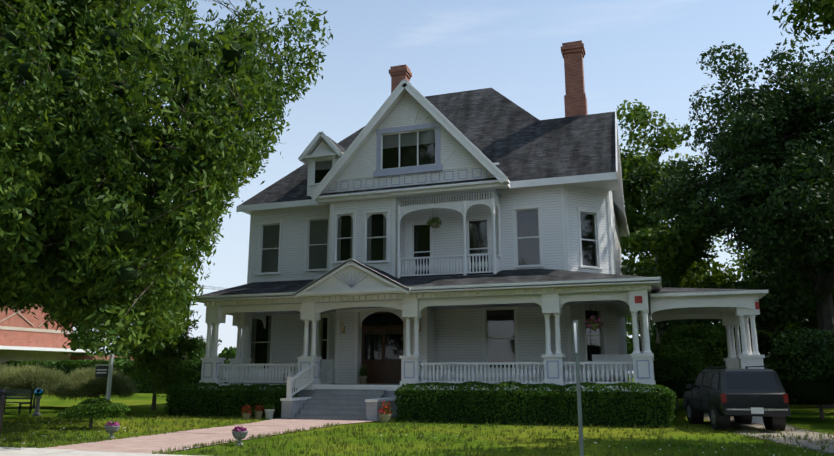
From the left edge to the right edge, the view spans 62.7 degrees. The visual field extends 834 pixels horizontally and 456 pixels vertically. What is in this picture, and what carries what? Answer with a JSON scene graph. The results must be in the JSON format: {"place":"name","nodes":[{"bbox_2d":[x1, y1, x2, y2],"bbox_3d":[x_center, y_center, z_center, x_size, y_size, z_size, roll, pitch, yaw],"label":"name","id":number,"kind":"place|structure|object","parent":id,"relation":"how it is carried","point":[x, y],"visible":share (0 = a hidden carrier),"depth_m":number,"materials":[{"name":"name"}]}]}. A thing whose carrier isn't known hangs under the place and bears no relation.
{"place":"outdoors","nodes":[
{"label":"outdoors","id":0,"kind":"place"},
{"bbox_2d":[0,304,132,363],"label":"brick building","id":1,"kind":"structure","parent":0,"point":[26,336],"depth_m":66.41,"materials":[{"name":"red"}]},
{"bbox_2d":[0,447,195,455],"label":"front sidewalk","id":2,"kind":"structure","parent":0,"point":[12,451],"depth_m":13.36,"materials":[{"name":"concrete"}]},
{"bbox_2d":[45,418,379,453],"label":"walkway path","id":3,"kind":"structure","parent":0,"point":[150,443],"depth_m":16.75,"materials":[{"name":"beige concrete"}]},
{"bbox_2d":[0,377,833,455],"bbox_3d":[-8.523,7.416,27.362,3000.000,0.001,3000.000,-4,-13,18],"label":"lawn ground","id":4,"kind":"structure","parent":0,"point":[805,416],"depth_m":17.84,"materials":[{"name":"green plant"}]},
{"bbox_2d":[0,388,6,437],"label":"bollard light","id":5,"kind":"object","parent":4,"relation":"on","point":[3,391],"visible":1,"depth_m":13.99,"materials":[{"name":"black metal"}]},
{"bbox_2d":[0,362,15,373],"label":"ornamental grass","id":6,"kind":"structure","parent":4,"relation":"on","point":[1,367],"depth_m":34.32,"materials":[{"name":"green plant"}]},
{"bbox_2d":[4,389,33,413],"bbox_3d":[-16.168,6.928,27.351,1.500,0.950,0.550,-4,-13,18],"label":"garden bench","id":7,"kind":"object","parent":4,"relation":"on","point":[31,392],"visible":0.81,"depth_m":27.49,"materials":[{"name":"grey"}]},
{"bbox_2d":[0,363,68,407],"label":"bush","id":8,"kind":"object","parent":4,"relation":"on","point":[25,377],"visible":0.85,"depth_m":31.23,"materials":[{"name":"green plant"}]},
{"bbox_2d":[32,397,41,415],"bbox_3d":[-14.353,6.739,25.866,0.320,0.700,0.320,-4,-13,18],"label":"pedestal","id":9,"kind":"object","parent":4,"relation":"on","point":[36,411],"visible":1,"depth_m":25.81,"materials":[{"name":"stone"}]},
{"bbox_2d":[34,389,42,396],"bbox_3d":[-14.353,6.250,25.971,0.300,0.300,0.300,-4,-13,18],"label":"gazing ball","id":10,"kind":"object","parent":9,"relation":"on","point":[38,392],"visible":1,"depth_m":25.88,"materials":[{"name":"blue glass"}]},
{"bbox_2d":[57,402,130,428],"bbox_3d":[-9.341,5.432,19.881,2.306,0.760,1.478,-4,-13,18],"label":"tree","id":11,"kind":"object","parent":4,"relation":"on","point":[96,411],"visible":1,"depth_m":19.54,"materials":[{"name":"green plant"}]},
{"bbox_2d":[52,364,137,402],"bbox_3d":[-14.966,7.362,32.036,3.955,2.057,3.708,-4,-13,18],"label":"bush","id":12,"kind":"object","parent":4,"relation":"on","point":[81,384],"visible":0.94,"depth_m":31.09,"materials":[{"name":"green plant"}]},
{"bbox_2d":[77,397,112,404],"bbox_3d":[-12.333,6.838,26.254,1.485,0.669,1.304,-4,-13,18],"label":"garden shrub","id":13,"kind":"object","parent":4,"relation":"on","point":[97,400],"visible":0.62,"depth_m":26.06,"materials":[{"name":"green plant"}]},
{"bbox_2d":[95,353,113,400],"bbox_3d":[-13.002,6.380,28.281,0.880,2.410,0.160,-4,-13,18],"label":"signpost","id":14,"kind":"object","parent":4,"relation":"on","point":[107,371],"visible":0.83,"depth_m":28.29,"materials":[{"name":"white"}]},
{"bbox_2d":[104,421,119,438],"bbox_3d":[-7.507,4.960,16.830,0.372,0.409,0.372,-4,-13,18],"label":"urn","id":15,"kind":"object","parent":4,"relation":"on","point":[111,428],"visible":1,"depth_m":16.75,"materials":[{"name":"stone"}]},
{"bbox_2d":[1,355,229,392],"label":"hedge","id":16,"kind":"object","parent":4,"relation":"on","point":[66,365],"visible":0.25,"depth_m":58.80,"materials":[{"name":"green"}]},
{"bbox_2d":[0,42,256,362],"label":"tree","id":17,"kind":"object","parent":4,"relation":"on","point":[75,294],"visible":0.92,"depth_m":17.09,"materials":[{"name":"green plant"}]},
{"bbox_2d":[71,331,235,362],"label":"trees","id":18,"kind":"object","parent":4,"relation":"on","point":[227,354],"visible":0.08,"depth_m":171.51,"materials":[{"name":"green plant"}]},
{"bbox_2d":[0,0,332,311],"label":"tree","id":19,"kind":"object","parent":4,"relation":"on","point":[111,48],"visible":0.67,"depth_m":17.54,"materials":[{"name":"green plant"}]},
{"bbox_2d":[123,318,221,409],"bbox_3d":[-11.261,5.448,30.227,4.663,5.145,3.943,-4,-13,18],"label":"tree","id":20,"kind":"object","parent":4,"relation":"on","point":[164,366],"visible":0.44,"depth_m":29.54,"materials":[{"name":"green plant"}]},
{"bbox_2d":[185,285,222,357],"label":"utility pole","id":21,"kind":"object","parent":4,"relation":"on","point":[206,288],"visible":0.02,"depth_m":74.18,"materials":[{"name":"brown wood"}]},
{"bbox_2d":[162,382,298,417],"bbox_3d":[-7.097,6.487,25.972,5.337,1.275,1.396,-4,-13,18],"label":"hedge","id":22,"kind":"object","parent":4,"relation":"on","point":[213,401],"visible":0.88,"depth_m":25.59,"materials":[{"name":"green plant"}]},
{"bbox_2d":[231,426,247,444],"bbox_3d":[-3.948,4.613,15.234,0.364,0.424,0.364,-4,-13,18],"label":"urn","id":23,"kind":"object","parent":4,"relation":"on","point":[239,434],"visible":1,"depth_m":15.14,"materials":[{"name":"stone"}]},
{"bbox_2d":[241,404,251,418],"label":"red pot flowers","id":24,"kind":"object","parent":4,"relation":"on","point":[246,412],"visible":0.98,"depth_m":23.88,"materials":[{"name":"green plant"}]},
{"bbox_2d":[254,405,263,418],"bbox_3d":[-5.599,6.487,24.144,0.374,0.475,0.366,-4,-13,18],"label":"potted plant","id":25,"kind":"object","parent":4,"relation":"on","point":[258,411],"visible":1,"depth_m":24.06,"materials":[{"name":"beige"}]},
{"bbox_2d":[264,403,274,418],"bbox_3d":[-5.201,6.441,24.082,0.414,0.539,0.409,1,-12,-6],"label":"white pot","id":26,"kind":"object","parent":4,"relation":"on","point":[269,410],"visible":1,"depth_m":23.98,"materials":[{"name":"white ceramic"}]},
{"bbox_2d":[378,401,393,422],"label":"red pot flowers","id":27,"kind":"object","parent":4,"relation":"on","point":[386,416],"visible":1,"depth_m":22.29,"materials":[{"name":"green plant"}]},
{"bbox_2d":[4,422,821,454],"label":"lawn clover flowers","id":28,"kind":"object","parent":4,"relation":"on","point":[381,435],"visible":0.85,"depth_m":15.89,"materials":[{"name":"white plant"}]},
{"bbox_2d":[393,381,676,427],"bbox_3d":[3.639,5.598,22.040,8.932,1.375,1.882,-4,-13,18],"label":"hedge","id":29,"kind":"object","parent":4,"relation":"on","point":[632,406],"visible":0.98,"depth_m":21.38,"materials":[{"name":"green plant"}]},
{"bbox_2d":[572,320,583,455],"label":"street sign post","id":30,"kind":"object","parent":4,"relation":"on","point":[576,354],"visible":1,"depth_m":10.24,"materials":[{"name":"silver metal"}]},
{"bbox_2d":[639,342,711,408],"bbox_3d":[11.546,6.650,30.973,3.577,3.006,3.760,-4,-13,18],"label":"tree","id":31,"kind":"object","parent":4,"relation":"on","point":[677,369],"visible":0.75,"depth_m":29.91,"materials":[{"name":"green plant"}]},
{"bbox_2d":[616,99,744,400],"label":"tree","id":32,"kind":"object","parent":4,"relation":"on","point":[678,257],"visible":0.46,"depth_m":41.88,"materials":[{"name":"green plant"}]},
{"bbox_2d":[625,316,773,353],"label":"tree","id":33,"kind":"object","parent":4,"relation":"on","point":[628,320],"visible":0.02,"depth_m":123.24,"materials":[{"name":"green plant"}]},
{"bbox_2d":[660,321,752,368],"bbox_3d":[14.641,6.743,34.686,4.951,4.373,4.926,-4,-13,18],"label":"tree","id":34,"kind":"object","parent":4,"relation":"on","point":[715,352],"visible":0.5,"depth_m":33.36,"materials":[{"name":"green plant"}]},
{"bbox_2d":[620,35,833,407],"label":"tree","id":35,"kind":"object","parent":4,"relation":"on","point":[773,158],"visible":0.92,"depth_m":32.62,"materials":[{"name":"green plant"}]},
{"bbox_2d":[683,332,815,404],"bbox_3d":[39.215,6.059,30.471,52.474,4.265,2.851,-4,-13,18],"label":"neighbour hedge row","id":36,"kind":"object","parent":4,"relation":"on","point":[764,346],"depth_m":36.51,"materials":[{"name":"green plant"}]},
{"bbox_2d":[711,220,793,333],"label":"tree","id":37,"kind":"object","parent":4,"relation":"on","point":[741,260],"visible":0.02,"depth_m":59.88,"materials":[{"name":"green plant"}]},
{"bbox_2d":[743,129,833,330],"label":"tree","id":38,"kind":"object","parent":4,"relation":"on","point":[812,307],"visible":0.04,"depth_m":44.79,"materials":[{"name":"green plant"}]},
{"bbox_2d":[764,328,833,419],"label":"shrub","id":39,"kind":"object","parent":4,"relation":"on","point":[801,363],"visible":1,"depth_m":23.06,"materials":[{"name":"green plant"}]},
{"bbox_2d":[767,0,833,43],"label":"tree","id":40,"kind":"object","parent":4,"relation":"on","point":[823,10],"visible":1,"depth_m":18.05,"materials":[{"name":"green plant"}]},
{"bbox_2d":[24,0,833,371],"label":"sky","id":41,"kind":"structure","parent":0,"point":[648,52],"materials":[{"name":"blue"}]},
{"bbox_2d":[236,79,628,383],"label":"house","id":42,"kind":"structure","parent":0,"point":[503,182],"depth_m":29.75,"materials":[{"name":"white wood"}]},
{"bbox_2d":[340,321,420,332],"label":"wall lamps","id":43,"kind":"object","parent":42,"relation":"attached to","point":[342,327],"visible":0.73,"depth_m":29.15,"materials":[{"name":"gold metal"}]},
{"bbox_2d":[191,259,661,420],"bbox_3d":[0.967,4.920,29.657,18.350,5.840,13.450,-4,-13,18],"label":"house porch","id":44,"kind":"object","parent":42,"relation":"attached to","point":[350,284],"visible":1,"depth_m":25.32,"materials":[{"name":"white wood"}]},
{"bbox_2d":[359,364,367,383],"bbox_3d":[-2.221,6.032,28.332,0.408,0.813,0.474,3,-12,-12],"label":"fern pot","id":45,"kind":"object","parent":44,"relation":"on","point":[363,377],"depth_m":28.22,"materials":[{"name":"green"}]},
{"bbox_2d":[650,288,768,422],"bbox_3d":[10.662,4.523,25.231,3.650,4.770,6.100,-4,-13,18],"label":"carport","id":46,"kind":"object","parent":44,"relation":"attached to","point":[732,308],"depth_m":23.16,"materials":[{"name":"white wood"}]},
{"bbox_2d":[426,200,441,227],"bbox_3d":[0.742,-0.620,29.669,0.734,1.320,0.692,-4,-13,18],"label":"hanging basket","id":47,"kind":"object","parent":42,"relation":"attached to","point":[435,224],"visible":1,"depth_m":29.45,"materials":[{"name":"green"}]},
{"bbox_2d":[290,301,641,383],"bbox_3d":[1.320,4.609,27.217,14.586,3.131,0.828,-5,-13,21],"label":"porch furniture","id":48,"kind":"object","parent":42,"relation":"on","point":[326,371],"visible":0.4,"depth_m":25.33,"materials":[{"name":"white wood"}]},
{"bbox_2d":[389,40,587,116],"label":"chimneys","id":49,"kind":"object","parent":42,"relation":"attached to","point":[575,98],"visible":0.65,"depth_m":32.91,"materials":[{"name":"red brick"}]},
{"bbox_2d":[584,303,603,330],"bbox_3d":[6.094,2.951,23.753,0.718,1.334,0.678,-4,-13,18],"label":"hanging basket","id":50,"kind":"object","parent":42,"relation":"attached to","point":[594,326],"visible":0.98,"depth_m":23.59,"materials":[{"name":"green"}]},
{"bbox_2d":[704,413,833,453],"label":"driveway","id":51,"kind":"structure","parent":0,"point":[746,427],"depth_m":17.70,"materials":[{"name":"grey concrete"}]},
{"bbox_2d":[683,366,790,430],"bbox_3d":[9.464,5.124,20.751,2.080,1.805,4.805,-2,-12,8],"label":"suv","id":52,"kind":"object","parent":51,"relation":"on","point":[720,397],"visible":1,"depth_m":18.81,"materials":[{"name":"black paint"}]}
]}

